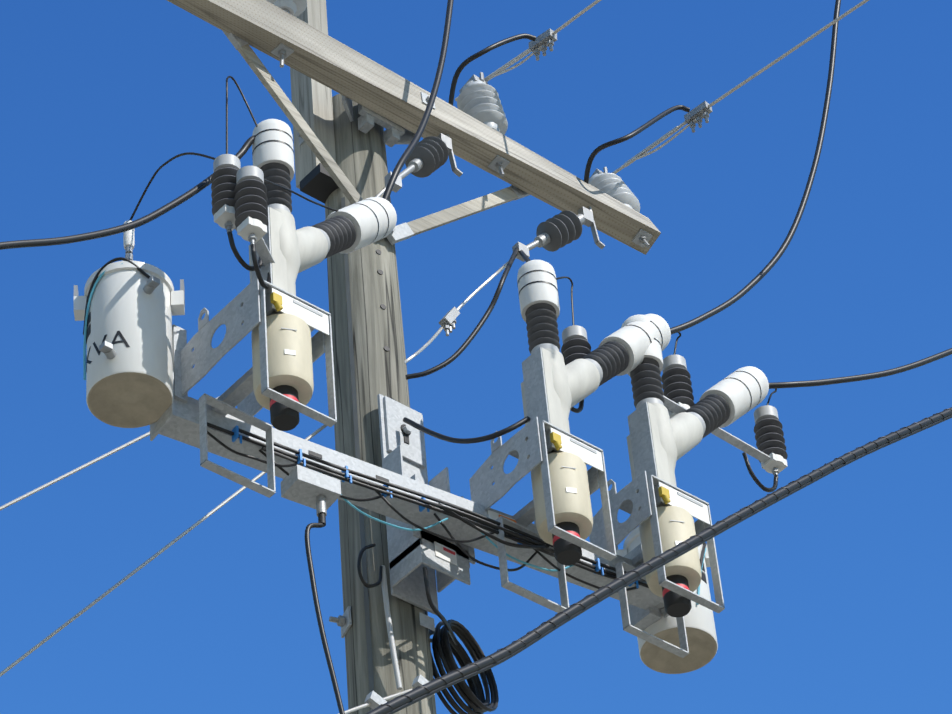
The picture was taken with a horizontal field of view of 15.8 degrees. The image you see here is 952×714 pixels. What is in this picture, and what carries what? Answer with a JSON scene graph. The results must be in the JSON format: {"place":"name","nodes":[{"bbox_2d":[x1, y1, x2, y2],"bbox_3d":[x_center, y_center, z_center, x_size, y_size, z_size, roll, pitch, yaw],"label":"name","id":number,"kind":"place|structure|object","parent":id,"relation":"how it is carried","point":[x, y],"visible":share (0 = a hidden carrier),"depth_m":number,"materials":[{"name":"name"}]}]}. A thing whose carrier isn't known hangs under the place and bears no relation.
{"place":"outdoors","nodes":[
{"label":"outdoors","id":0,"kind":"place"},
{"bbox_2d":[181,277,704,566],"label":"mounting brackets","id":1,"kind":"object","parent":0,"point":[204,357],"visible":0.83,"depth_m":11.07,"materials":[{"name":"grey metal"}]},
{"bbox_2d":[0,0,951,713],"label":"sky","id":2,"kind":"structure","parent":0,"point":[837,593],"materials":[{"name":"blue"}]},
{"bbox_3d":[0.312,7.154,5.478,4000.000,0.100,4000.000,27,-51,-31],"label":"ground","id":3,"kind":"structure","parent":0,"visible":0},
{"bbox_2d":[290,0,435,713],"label":"utility pole","id":4,"kind":"object","parent":3,"relation":"on","point":[369,354],"visible":0.54,"depth_m":11.78,"materials":[{"name":"grey wood"}]},
{"bbox_2d":[0,396,326,676],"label":"span wires","id":5,"kind":"object","parent":4,"relation":"attached to","point":[112,588],"visible":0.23,"depth_m":11.20,"materials":[{"name":"silver metal"}]},
{"bbox_2d":[338,543,434,713],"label":"pole hardware","id":6,"kind":"object","parent":4,"relation":"attached to","point":[373,700],"visible":0.75,"depth_m":10.84,"materials":[{"name":"silver metal"}]},
{"bbox_2d":[150,367,668,630],"bbox_3d":[-0.185,0.374,11.174,1.961,0.955,0.386,27,-51,-31],"label":"recloser frame","id":7,"kind":"object","parent":4,"relation":"attached to","point":[411,554],"visible":0.71,"depth_m":11.03,"materials":[{"name":"grey metal"}]},
{"bbox_2d":[73,220,187,427],"bbox_3d":[-1.075,-0.159,10.781,0.343,0.765,0.327,27,-51,-31],"label":"transformer","id":8,"kind":"object","parent":7,"relation":"attached to","point":[126,308],"visible":0.98,"depth_m":10.60,"materials":[{"name":"white paint"}]},
{"bbox_2d":[199,119,396,497],"bbox_3d":[-0.497,-0.135,10.897,0.707,1.362,0.360,27,-51,-31],"label":"recloser","id":9,"kind":"object","parent":7,"relation":"attached to","point":[282,363],"visible":0.94,"depth_m":10.60,"materials":[{"name":"white plastic"}]},
{"bbox_2d":[211,154,787,474],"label":"surge arresters","id":10,"kind":"object","parent":9,"relation":"attached to","point":[239,200],"visible":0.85,"depth_m":11.66,"materials":[{"name":"grey"}]},
{"bbox_2d":[0,0,951,713],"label":"cables","id":11,"kind":"object","parent":7,"relation":"attached to","point":[478,522],"visible":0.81,"depth_m":11.12,"materials":[{"name":"black plastic"}]},
{"bbox_2d":[496,260,670,612],"bbox_3d":[0.400,0.289,11.461,0.718,1.362,0.288,27,-51,-31],"label":"recloser","id":12,"kind":"object","parent":7,"relation":"attached to","point":[554,388],"visible":1,"depth_m":11.23,"materials":[{"name":"white plastic"}]},
{"bbox_2d":[615,526,717,673],"bbox_3d":[0.659,0.689,11.765,0.326,0.765,0.327,27,-51,-31],"label":"transformer","id":13,"kind":"object","parent":7,"relation":"attached to","point":[701,634],"visible":0.46,"depth_m":11.54,"materials":[{"name":"white paint"}]},
{"bbox_2d":[615,314,768,657],"bbox_3d":[0.781,0.459,11.690,0.718,1.362,0.236,27,-51,-31],"label":"recloser","id":14,"kind":"object","parent":7,"relation":"attached to","point":[660,442],"visible":0.96,"depth_m":11.46,"materials":[{"name":"white plastic"}]},
{"bbox_2d":[167,0,660,254],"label":"crossarm","id":15,"kind":"object","parent":4,"relation":"attached to","point":[393,103],"visible":0.94,"depth_m":12.56,"materials":[{"name":"brown wood"}]},
{"bbox_2d":[223,31,529,244],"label":"crossarm braces","id":16,"kind":"object","parent":15,"relation":"attached to","point":[403,231],"visible":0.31,"depth_m":12.22,"materials":[{"name":"grey metal"}]},
{"bbox_2d":[266,0,639,212],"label":"insulators","id":17,"kind":"object","parent":15,"relation":"on","point":[478,99],"visible":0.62,"depth_m":13.02,"materials":[{"name":"ceramic"}]},
{"bbox_2d":[375,0,868,363],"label":"line hardware","id":18,"kind":"object","parent":15,"relation":"attached to","point":[428,156],"visible":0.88,"depth_m":12.82,"materials":[{"name":"metal"}]},
{"bbox_2d":[423,567,498,713],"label":"cable coil","id":19,"kind":"object","parent":4,"relation":"attached to","point":[444,641],"visible":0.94,"depth_m":11.12,"materials":[{"name":"black rubber"}]},
{"bbox_2d":[366,407,951,713],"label":"lashed cable","id":20,"kind":"object","parent":4,"relation":"attached to","point":[483,664],"visible":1,"depth_m":10.29,"materials":[{"name":"black plastic"}]}
]}

